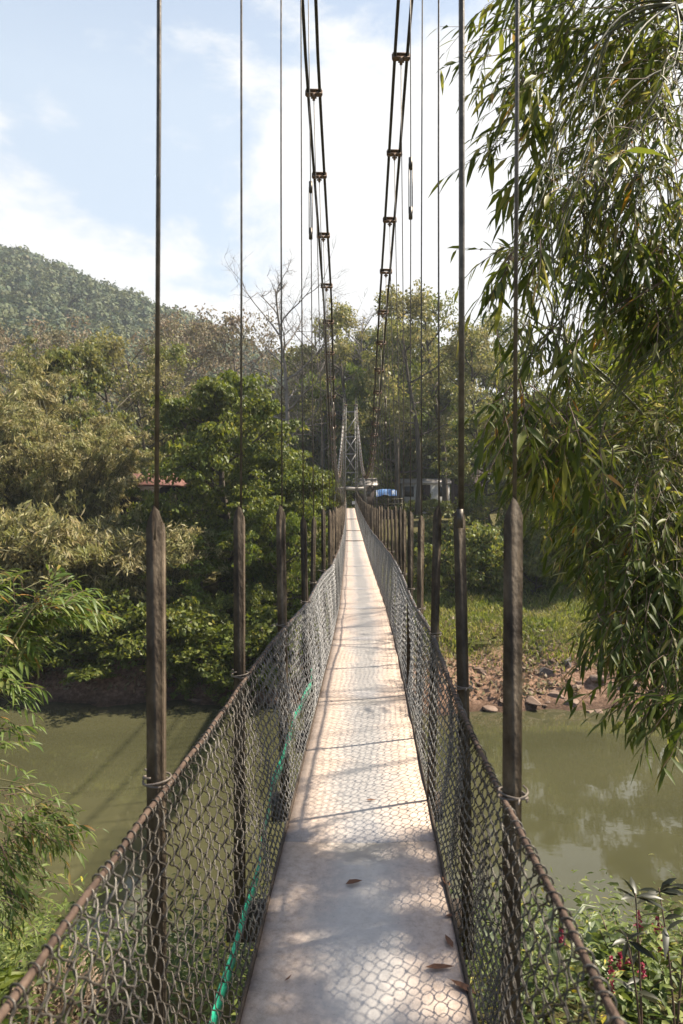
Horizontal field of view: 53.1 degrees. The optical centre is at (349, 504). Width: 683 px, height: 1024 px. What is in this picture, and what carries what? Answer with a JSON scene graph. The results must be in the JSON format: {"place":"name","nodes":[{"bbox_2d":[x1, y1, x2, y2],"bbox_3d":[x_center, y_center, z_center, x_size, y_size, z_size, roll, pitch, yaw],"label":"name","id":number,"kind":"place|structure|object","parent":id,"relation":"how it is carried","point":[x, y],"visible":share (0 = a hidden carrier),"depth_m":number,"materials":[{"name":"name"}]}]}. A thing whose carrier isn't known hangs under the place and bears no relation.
{"place":"outdoors","nodes":[
{"label":"outdoors","id":0,"kind":"place"},
{"bbox_2d":[0,698,682,982],"bbox_3d":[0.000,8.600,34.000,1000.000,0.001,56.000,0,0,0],"label":"river","id":1,"kind":"structure","parent":0,"point":[586,808],"depth_m":20.07,"materials":[{"name":"liquid"}]},
{"bbox_2d":[0,294,682,1023],"bbox_3d":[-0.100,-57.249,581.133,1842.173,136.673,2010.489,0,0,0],"label":"ground","id":2,"kind":"structure","parent":0,"point":[102,696],"depth_m":30.12,"materials":[{"name":"soil"}]},
{"bbox_2d":[0,587,31,667],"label":"bush","id":3,"kind":"object","parent":2,"relation":"on","point":[3,605],"visible":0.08,"depth_m":30.39,"materials":[{"name":"green plant"}]},
{"bbox_2d":[0,965,40,1023],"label":"leafy plant","id":4,"kind":"object","parent":2,"relation":"on","point":[5,973],"visible":0.41,"depth_m":4.67,"materials":[{"name":"plant"}]},
{"bbox_2d":[0,315,53,401],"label":"dry tree","id":5,"kind":"object","parent":2,"relation":"on","point":[5,340],"visible":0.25,"depth_m":85.74,"materials":[{"name":"grey plant"}]},
{"bbox_2d":[0,433,78,511],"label":"bamboo clump","id":6,"kind":"object","parent":2,"relation":"on","point":[4,472],"visible":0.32,"depth_m":36.04,"materials":[{"name":"green plant"}]},
{"bbox_2d":[0,344,87,491],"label":"bamboo clump","id":7,"kind":"object","parent":2,"relation":"on","point":[49,400],"visible":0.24,"depth_m":40.67,"materials":[{"name":"green plant"}]},
{"bbox_2d":[1,587,89,655],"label":"bush","id":8,"kind":"object","parent":2,"relation":"on","point":[28,600],"visible":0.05,"depth_m":31.50,"materials":[{"name":"green plant"}]},
{"bbox_2d":[0,770,108,960],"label":"young bamboo","id":9,"kind":"object","parent":2,"relation":"on","point":[22,902],"visible":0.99,"depth_m":5.00,"materials":[{"name":"green plant"}]},
{"bbox_2d":[0,631,115,685],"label":"bush","id":10,"kind":"object","parent":2,"relation":"on","point":[58,658],"visible":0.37,"depth_m":29.88,"materials":[{"name":"green plant"}]},
{"bbox_2d":[0,492,118,624],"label":"bamboo bush","id":11,"kind":"object","parent":2,"relation":"on","point":[9,518],"visible":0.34,"depth_m":30.97,"materials":[{"name":"green plant"}]},
{"bbox_2d":[0,560,125,779],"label":"young bamboo","id":12,"kind":"object","parent":2,"relation":"on","point":[58,609],"visible":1,"depth_m":5.88,"materials":[{"name":"green plant"}]},
{"bbox_2d":[0,502,147,634],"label":"bamboo bush","id":13,"kind":"object","parent":2,"relation":"on","point":[70,554],"visible":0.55,"depth_m":30.66,"materials":[{"name":"green plant"}]},
{"bbox_2d":[10,312,138,437],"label":"dry tree","id":14,"kind":"object","parent":2,"relation":"on","point":[62,339],"visible":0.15,"depth_m":89.28,"materials":[{"name":"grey plant"}]},
{"bbox_2d":[0,382,153,528],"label":"bamboo clump","id":15,"kind":"object","parent":2,"relation":"on","point":[38,480],"visible":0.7,"depth_m":36.16,"materials":[{"name":"green plant"}]},
{"bbox_2d":[7,397,153,528],"bbox_3d":[-14.792,-0.716,38.670,8.196,11.088,6.910,0,0,16],"label":"bamboo clump","id":16,"kind":"object","parent":2,"relation":"on","point":[120,431],"visible":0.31,"depth_m":38.60,"materials":[{"name":"green plant"}]},
{"bbox_2d":[0,335,165,511],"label":"broadleaf tree","id":17,"kind":"object","parent":2,"relation":"on","point":[60,356],"visible":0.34,"depth_m":45.91,"materials":[{"name":"green plant"}]},
{"bbox_2d":[5,586,170,651],"bbox_3d":[-12.583,5.267,32.471,7.468,3.352,7.060,0,0,-20],"label":"bush","id":18,"kind":"object","parent":2,"relation":"on","point":[61,635],"visible":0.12,"depth_m":30.86,"materials":[{"name":"green plant"}]},
{"bbox_2d":[75,657,120,679],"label":"bush","id":19,"kind":"object","parent":2,"relation":"on","point":[110,676],"visible":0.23,"depth_m":30.28,"materials":[{"name":"green plant"}]},
{"bbox_2d":[6,937,191,1023],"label":"dry grass","id":20,"kind":"structure","parent":2,"relation":"on","point":[59,1005],"depth_m":5.11,"materials":[{"name":"plant"}]},
{"bbox_2d":[43,585,170,662],"bbox_3d":[-11.144,5.494,31.456,5.868,3.446,5.358,0,0,-33],"label":"bush","id":21,"kind":"object","parent":2,"relation":"on","point":[117,625],"visible":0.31,"depth_m":30.60,"materials":[{"name":"green plant"}]},
{"bbox_2d":[15,520,204,619],"bbox_3d":[-11.520,3.286,34.097,9.569,5.245,7.940,0,0,-31],"label":"bamboo bush","id":22,"kind":"object","parent":2,"relation":"on","point":[129,565],"visible":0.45,"depth_m":32.24,"materials":[{"name":"green plant"}]},
{"bbox_2d":[45,324,176,472],"bbox_3d":[-17.436,-4.787,50.625,8.963,16.150,8.524,0,0,-8],"label":"broadleaf tree","id":23,"kind":"object","parent":2,"relation":"on","point":[107,349],"visible":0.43,"depth_m":49.03,"materials":[{"name":"green plant"}]},
{"bbox_2d":[64,622,204,681],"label":"bush","id":24,"kind":"object","parent":2,"relation":"on","point":[98,669],"visible":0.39,"depth_m":29.19,"materials":[{"name":"green plant"}]},
{"bbox_2d":[73,333,200,473],"bbox_3d":[-16.804,-5.021,52.639,11.150,16.218,10.720,0,0,44],"label":"broadleaf tree","id":25,"kind":"object","parent":2,"relation":"on","point":[138,400],"visible":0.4,"depth_m":52.22,"materials":[{"name":"green plant"}]},
{"bbox_2d":[115,501,189,534],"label":"shrub","id":26,"kind":"object","parent":2,"relation":"on","point":[133,508],"visible":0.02,"depth_m":39.45,"materials":[{"name":"green plant"}]},
{"bbox_2d":[74,521,232,605],"bbox_3d":[-9.733,3.076,33.985,8.310,4.555,6.895,0,0,-3],"label":"bamboo bush","id":27,"kind":"object","parent":2,"relation":"on","point":[186,553],"visible":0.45,"depth_m":33.12,"materials":[{"name":"green plant"}]},
{"bbox_2d":[119,474,188,518],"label":"house","id":28,"kind":"structure","parent":2,"relation":"on","point":[164,487],"depth_m":42.50,"materials":[{"name":"red wood"}]},
{"bbox_2d":[82,595,233,676],"bbox_3d":[-8.395,5.966,31.206,6.934,3.870,6.556,0,0,-35],"label":"bush","id":29,"kind":"object","parent":2,"relation":"on","point":[185,619],"visible":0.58,"depth_m":29.64,"materials":[{"name":"green plant"}]},
{"bbox_2d":[116,353,200,483],"bbox_3d":[-14.998,-5.408,57.933,9.515,15.267,11.285,0,0,14],"label":"bamboo clump","id":30,"kind":"object","parent":2,"relation":"on","point":[147,441],"visible":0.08,"depth_m":55.97,"materials":[{"name":"green plant"}]},
{"bbox_2d":[119,332,199,463],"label":"broadleaf tree","id":31,"kind":"object","parent":2,"relation":"on","point":[165,352],"visible":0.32,"depth_m":56.49,"materials":[{"name":"green plant"}]},
{"bbox_2d":[122,519,215,585],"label":"broadleaf tree","id":32,"kind":"object","parent":2,"relation":"on","point":[143,525],"visible":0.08,"depth_m":36.29,"materials":[{"name":"green plant"}]},
{"bbox_2d":[112,306,229,429],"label":"dry tree","id":33,"kind":"object","parent":2,"relation":"on","point":[207,346],"visible":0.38,"depth_m":89.64,"materials":[{"name":"grey plant"}]},
{"bbox_2d":[145,657,207,699],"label":"bush","id":34,"kind":"object","parent":2,"relation":"on","point":[189,681],"visible":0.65,"depth_m":29.90,"materials":[{"name":"green plant"}]},
{"bbox_2d":[129,303,245,488],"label":"dry tree","id":35,"kind":"object","parent":2,"relation":"on","point":[163,329],"visible":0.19,"depth_m":93.06,"materials":[{"name":"grey plant"}]},
{"bbox_2d":[138,531,273,608],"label":"broadleaf tree","id":36,"kind":"object","parent":2,"relation":"on","point":[191,585],"visible":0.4,"depth_m":33.33,"materials":[{"name":"green plant"}]},
{"bbox_2d":[163,423,250,530],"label":"broadleaf tree","id":37,"kind":"object","parent":2,"relation":"on","point":[202,496],"visible":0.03,"depth_m":47.12,"materials":[{"name":"green plant"}]},
{"bbox_2d":[195,590,248,626],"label":"shrub","id":38,"kind":"object","parent":2,"relation":"on","point":[219,599],"visible":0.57,"depth_m":32.39,"materials":[{"name":"green plant"}]},
{"bbox_2d":[123,368,328,586],"bbox_3d":[-6.753,-1.266,38.392,11.715,12.695,11.773,0,0,6],"label":"broadleaf tree","id":39,"kind":"object","parent":2,"relation":"on","point":[207,440],"visible":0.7,"depth_m":36.28,"materials":[{"name":"green plant"}]},
{"bbox_2d":[204,667,254,706],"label":"bush","id":40,"kind":"object","parent":2,"relation":"on","point":[219,687],"visible":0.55,"depth_m":29.44,"materials":[{"name":"green plant"}]},
{"bbox_2d":[181,620,302,693],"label":"bush","id":41,"kind":"object","parent":2,"relation":"on","point":[252,650],"visible":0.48,"depth_m":29.47,"materials":[{"name":"green plant"}]},
{"bbox_2d":[175,308,311,423],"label":"dry tree","id":42,"kind":"object","parent":2,"relation":"on","point":[232,332],"visible":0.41,"depth_m":89.17,"materials":[{"name":"grey plant"}]},
{"bbox_2d":[223,582,276,621],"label":"shrub","id":43,"kind":"object","parent":2,"relation":"on","point":[254,594],"visible":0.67,"depth_m":32.59,"materials":[{"name":"green plant"}]},
{"bbox_2d":[204,415,316,557],"bbox_3d":[-6.168,-1.448,46.484,8.006,10.695,7.966,0,0,2],"label":"broadleaf tree","id":44,"kind":"object","parent":2,"relation":"on","point":[237,463],"visible":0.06,"depth_m":44.98,"materials":[{"name":"green plant"}]},
{"bbox_2d":[193,450,340,605],"bbox_3d":[-3.800,1.192,35.792,8.786,8.188,8.830,0,0,-18],"label":"broadleaf tree","id":45,"kind":"object","parent":2,"relation":"on","point":[266,499],"visible":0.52,"depth_m":35.17,"materials":[{"name":"green plant"}]},
{"bbox_2d":[231,502,327,619],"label":"broadleaf tree","id":46,"kind":"object","parent":2,"relation":"on","point":[292,525],"visible":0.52,"depth_m":32.77,"materials":[{"name":"green plant"}]},
{"bbox_2d":[226,604,333,687],"bbox_3d":[-2.297,6.235,31.151,6.556,3.354,6.934,0,0,32],"label":"bush","id":47,"kind":"object","parent":2,"relation":"on","point":[259,628],"visible":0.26,"depth_m":30.17,"materials":[{"name":"green plant"}]},
{"bbox_2d":[209,238,360,448],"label":"bare tree","id":48,"kind":"object","parent":2,"relation":"on","point":[287,398],"visible":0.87,"depth_m":73.80,"materials":[{"name":"grey plant"}]},
{"bbox_2d":[11,592,580,700],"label":"riverbank","id":49,"kind":"structure","parent":2,"relation":"on","point":[527,686],"depth_m":30.68,"materials":[{"name":"green soil"}]},
{"bbox_2d":[247,342,353,459],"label":"green tree","id":50,"kind":"object","parent":2,"relation":"on","point":[288,358],"visible":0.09,"depth_m":90.53,"materials":[{"name":"green plant"}]},
{"bbox_2d":[268,357,344,458],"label":"dry tree","id":51,"kind":"object","parent":2,"relation":"on","point":[295,397],"visible":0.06,"depth_m":90.79,"materials":[{"name":"grey plant"}]},
{"bbox_2d":[274,351,347,461],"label":"tall tree","id":52,"kind":"object","parent":2,"relation":"on","point":[314,371],"visible":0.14,"depth_m":87.65,"materials":[{"name":"green plant"}]},
{"bbox_2d":[273,481,349,518],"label":"shrub","id":53,"kind":"object","parent":2,"relation":"on","point":[331,498],"visible":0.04,"depth_m":58.10,"materials":[{"name":"green plant"}]},
{"bbox_2d":[0,0,626,1023],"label":"suspension footbridge","id":54,"kind":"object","parent":2,"relation":"on","point":[364,802],"visible":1,"depth_m":2.67,"materials":[{"name":"metal"}]},
{"bbox_2d":[211,668,311,1023],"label":"plastic strip","id":55,"kind":"object","parent":54,"relation":"attached to","point":[214,1016],"visible":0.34,"depth_m":2.32,"materials":[{"name":"plastic"}]},
{"bbox_2d":[426,963,452,968],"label":"fallen leaf","id":56,"kind":"object","parent":54,"relation":"on","point":[436,966],"visible":1,"depth_m":2.35,"materials":[{"name":"plant"}]},
{"bbox_2d":[450,979,475,993],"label":"fallen leaf","id":57,"kind":"object","parent":54,"relation":"on","point":[464,986],"visible":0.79,"depth_m":2.26,"materials":[{"name":"plant"}]},
{"bbox_2d":[297,568,333,610],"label":"shrub","id":58,"kind":"object","parent":2,"relation":"on","point":[317,577],"visible":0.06,"depth_m":33.49,"materials":[{"name":"green plant"}]},
{"bbox_2d":[266,289,376,510],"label":"bare tree","id":59,"kind":"object","parent":2,"relation":"on","point":[323,439],"visible":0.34,"depth_m":81.65,"materials":[{"name":"grey plant"}]},
{"bbox_2d":[304,464,371,513],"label":"shrub","id":60,"kind":"object","parent":2,"relation":"on","point":[349,492],"visible":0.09,"depth_m":70.03,"materials":[{"name":"green plant"}]},
{"bbox_2d":[0,244,679,480],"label":"hillside wood","id":61,"kind":"object","parent":2,"relation":"on","point":[57,287],"visible":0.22,"depth_m":254.22,"materials":[{"name":"plant"}]},
{"bbox_2d":[0,859,682,1023],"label":"bank weeds","id":62,"kind":"object","parent":2,"relation":"on","point":[30,943],"visible":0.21,"depth_m":5.56,"materials":[{"name":"green plant"}]},
{"bbox_2d":[282,342,405,476],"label":"green tree","id":63,"kind":"object","parent":2,"relation":"on","point":[315,451],"visible":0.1,"depth_m":87.27,"materials":[{"name":"green plant"}]},
{"bbox_2d":[280,361,415,509],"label":"green tree","id":64,"kind":"object","parent":2,"relation":"on","point":[353,390],"visible":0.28,"depth_m":79.18,"materials":[{"name":"green plant"}]},
{"bbox_2d":[286,297,412,475],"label":"tall tree","id":65,"kind":"object","parent":2,"relation":"on","point":[343,318],"visible":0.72,"depth_m":76.51,"materials":[{"name":"green plant"}]},
{"bbox_2d":[307,282,417,470],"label":"bare tree","id":66,"kind":"object","parent":2,"relation":"on","point":[360,345],"visible":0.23,"depth_m":83.26,"materials":[{"name":"grey plant"}]},
{"bbox_2d":[347,478,377,506],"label":"hut","id":67,"kind":"object","parent":2,"relation":"on","point":[367,493],"visible":0.34,"depth_m":72.40,"materials":[{"name":"concrete"}]},
{"bbox_2d":[316,324,431,506],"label":"green tree","id":68,"kind":"object","parent":2,"relation":"on","point":[365,343],"visible":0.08,"depth_m":87.14,"materials":[{"name":"green plant"}]},
{"bbox_2d":[376,489,396,518],"bbox_3d":[3.373,0.065,64.000,1.900,3.141,1.800,0,0,0],"label":"market stall","id":69,"kind":"object","parent":2,"relation":"on","point":[384,491],"visible":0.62,"depth_m":63.22,"materials":[{"name":"blue plastic"}]},
{"bbox_2d":[373,498,402,508],"bbox_3d":[3.283,0.670,59.029,2.602,2.617,0.148,0,0,0],"label":"rail fence","id":70,"kind":"object","parent":2,"relation":"on","point":[387,504],"visible":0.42,"depth_m":59.02,"materials":[{"name":"brown wood"}]},
{"bbox_2d":[372,462,415,503],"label":"shrub","id":71,"kind":"object","parent":2,"relation":"on","point":[391,501],"visible":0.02,"depth_m":91.37,"materials":[{"name":"green plant"}]},
{"bbox_2d":[350,319,442,513],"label":"tall tree","id":72,"kind":"object","parent":2,"relation":"on","point":[396,440],"visible":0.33,"depth_m":74.64,"materials":[{"name":"green plant"}]},
{"bbox_2d":[328,347,472,508],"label":"green tree","id":73,"kind":"object","parent":2,"relation":"on","point":[427,427],"visible":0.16,"depth_m":77.44,"materials":[{"name":"green plant"}]},
{"bbox_2d":[367,320,457,478],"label":"green tree","id":74,"kind":"object","parent":2,"relation":"on","point":[434,449],"visible":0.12,"depth_m":83.61,"materials":[{"name":"green plant"}]},
{"bbox_2d":[389,499,435,517],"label":"shrub","id":75,"kind":"object","parent":2,"relation":"on","point":[407,508],"visible":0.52,"depth_m":67.20,"materials":[{"name":"green plant"}]},
{"bbox_2d":[358,277,484,518],"bbox_3d":[5.128,-9.728,66.335,12.202,23.064,11.604,0,0,-30],"label":"tall tree","id":76,"kind":"object","parent":2,"relation":"on","point":[415,308],"visible":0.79,"depth_m":64.46,"materials":[{"name":"green plant"}]},
{"bbox_2d":[400,479,450,513],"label":"house","id":77,"kind":"structure","parent":2,"relation":"on","point":[429,486],"depth_m":75.75,"materials":[{"name":"concrete"}]},
{"bbox_2d":[404,486,413,496],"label":"window","id":78,"kind":"structure","parent":77,"relation":"in","point":[406,488],"depth_m":75.69,"materials":[{"name":"black glass"}]},
{"bbox_2d":[422,485,429,500],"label":"door","id":79,"kind":"structure","parent":77,"relation":"in","point":[426,488],"depth_m":75.69,"materials":[{"name":"red wood"}]},
{"bbox_2d":[406,515,449,553],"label":"shrub","id":80,"kind":"object","parent":2,"relation":"on","point":[428,526],"visible":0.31,"depth_m":49.48,"materials":[{"name":"green plant"}]},
{"bbox_2d":[422,498,450,518],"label":"shrub","id":81,"kind":"object","parent":2,"relation":"on","point":[429,504],"visible":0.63,"depth_m":68.42,"materials":[{"name":"green plant"}]},
{"bbox_2d":[386,286,487,513],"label":"tall tree","id":82,"kind":"object","parent":2,"relation":"on","point":[429,319],"visible":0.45,"depth_m":70.86,"materials":[{"name":"green plant"}]},
{"bbox_2d":[393,332,512,478],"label":"green tree","id":83,"kind":"object","parent":2,"relation":"on","point":[425,460],"visible":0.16,"depth_m":82.17,"materials":[{"name":"green plant"}]},
{"bbox_2d":[406,510,503,594],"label":"shrub","id":84,"kind":"object","parent":2,"relation":"on","point":[482,538],"visible":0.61,"depth_m":40.56,"materials":[{"name":"green plant"}]},
{"bbox_2d":[423,317,512,466],"bbox_3d":[10.822,-8.012,65.529,9.809,19.496,10.315,0,0,25],"label":"tall tree","id":85,"kind":"object","parent":2,"relation":"on","point":[474,338],"visible":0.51,"depth_m":64.30,"materials":[{"name":"green plant"}]},
{"bbox_2d":[448,468,490,521],"bbox_3d":[10.454,-0.860,60.000,3.300,4.720,3.200,0,0,0],"label":"hut","id":86,"kind":"object","parent":2,"relation":"on","point":[454,490],"visible":0.18,"depth_m":58.91,"materials":[{"name":"grey wood"}]},
{"bbox_2d":[429,406,534,526],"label":"leafy tree","id":87,"kind":"object","parent":2,"relation":"on","point":[474,511],"visible":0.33,"depth_m":51.75,"materials":[{"name":"green plant"}]},
{"bbox_2d":[440,458,535,511],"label":"shrub","id":88,"kind":"object","parent":2,"relation":"on","point":[492,507],"visible":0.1,"depth_m":75.90,"materials":[{"name":"green plant"}]},
{"bbox_2d":[440,535,537,592],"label":"shrub","id":89,"kind":"object","parent":2,"relation":"on","point":[500,564],"visible":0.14,"depth_m":41.64,"materials":[{"name":"green plant"}]},
{"bbox_2d":[482,705,497,711],"bbox_3d":[5.836,8.540,28.565,0.663,0.262,0.592,10,3,-7],"label":"rock","id":90,"kind":"object","parent":2,"relation":"on","point":[488,708],"visible":1,"depth_m":28.40,"materials":[{"name":"stone"}]},
{"bbox_2d":[433,341,550,497],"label":"green tree","id":91,"kind":"object","parent":2,"relation":"on","point":[482,383],"visible":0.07,"depth_m":80.52,"materials":[{"name":"green plant"}]},
{"bbox_2d":[450,517,536,575],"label":"shrub","id":92,"kind":"object","parent":2,"relation":"on","point":[479,524],"visible":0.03,"depth_m":45.45,"materials":[{"name":"green plant"}]},
{"bbox_2d":[464,307,554,505],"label":"tall tree","id":93,"kind":"object","parent":2,"relation":"on","point":[505,335],"visible":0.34,"depth_m":69.25,"materials":[{"name":"green plant"}]},
{"bbox_2d":[373,551,674,673],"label":"bank grass","id":94,"kind":"structure","parent":2,"relation":"on","point":[533,600],"depth_m":35.59,"materials":[{"name":"plant"}]},
{"bbox_2d":[480,387,579,517],"bbox_3d":[14.769,-2.638,51.948,9.661,12.618,10.776,0,0,8],"label":"leafy tree","id":95,"kind":"object","parent":2,"relation":"on","point":[491,455],"visible":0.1,"depth_m":52.02,"materials":[{"name":"green plant"}]},
{"bbox_2d":[525,695,541,705],"bbox_3d":[7.719,8.293,28.901,0.736,0.371,1.151,2,-3,-15],"label":"rock","id":96,"kind":"object","parent":2,"relation":"on","point":[530,699],"visible":0.93,"depth_m":28.73,"materials":[{"name":"stone"}]},
{"bbox_2d":[498,530,569,593],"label":"shrub","id":97,"kind":"object","parent":2,"relation":"on","point":[531,566],"visible":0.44,"depth_m":41.57,"materials":[{"name":"green plant"}]},
{"bbox_2d":[537,667,552,674],"bbox_3d":[8.728,7.569,31.025,0.874,0.478,0.582,0,0,-13],"label":"rock","id":98,"kind":"object","parent":2,"relation":"on","point":[547,671],"visible":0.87,"depth_m":30.80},
{"bbox_2d":[428,0,682,793],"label":"giant bamboo","id":99,"kind":"object","parent":2,"relation":"on","point":[573,460],"visible":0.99,"depth_m":4.42,"materials":[{"name":"green plant"}]},
{"bbox_2d":[547,690,564,698],"bbox_3d":[8.993,8.214,29.626,0.743,0.307,0.613,3,-9,31],"label":"rock","id":100,"kind":"object","parent":2,"relation":"on","point":[554,693],"visible":0.8,"depth_m":29.45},
{"bbox_2d":[523,496,590,589],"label":"leafy tree","id":101,"kind":"object","parent":2,"relation":"on","point":[527,520],"visible":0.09,"depth_m":42.78,"materials":[{"name":"green plant"}]},
{"bbox_2d":[471,890,675,1023],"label":"striped grass","id":102,"kind":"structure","parent":2,"relation":"on","point":[554,957],"depth_m":5.89,"materials":[{"name":"plant"}]},
{"bbox_2d":[553,909,682,1023],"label":"flowering plant","id":103,"kind":"object","parent":2,"relation":"on","point":[625,967],"visible":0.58,"depth_m":4.98,"materials":[{"name":"green plant"}]},
{"bbox_2d":[610,877,668,1023],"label":"tall weed","id":104,"kind":"object","parent":2,"relation":"on","point":[627,950],"visible":0.99,"depth_m":4.17,"materials":[{"name":"green plant"}]},
{"bbox_2d":[637,878,682,1023],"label":"tall weed","id":105,"kind":"object","parent":2,"relation":"on","point":[668,891],"visible":0.93,"depth_m":4.41,"materials":[{"name":"green plant"}]},
{"bbox_2d":[649,906,682,992],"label":"flowering plant","id":106,"kind":"object","parent":2,"relation":"on","point":[675,943],"visible":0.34,"depth_m":5.46,"materials":[{"name":"green plant"}]},
{"bbox_2d":[0,0,682,402],"label":"sky","id":107,"kind":"structure","parent":0,"point":[78,78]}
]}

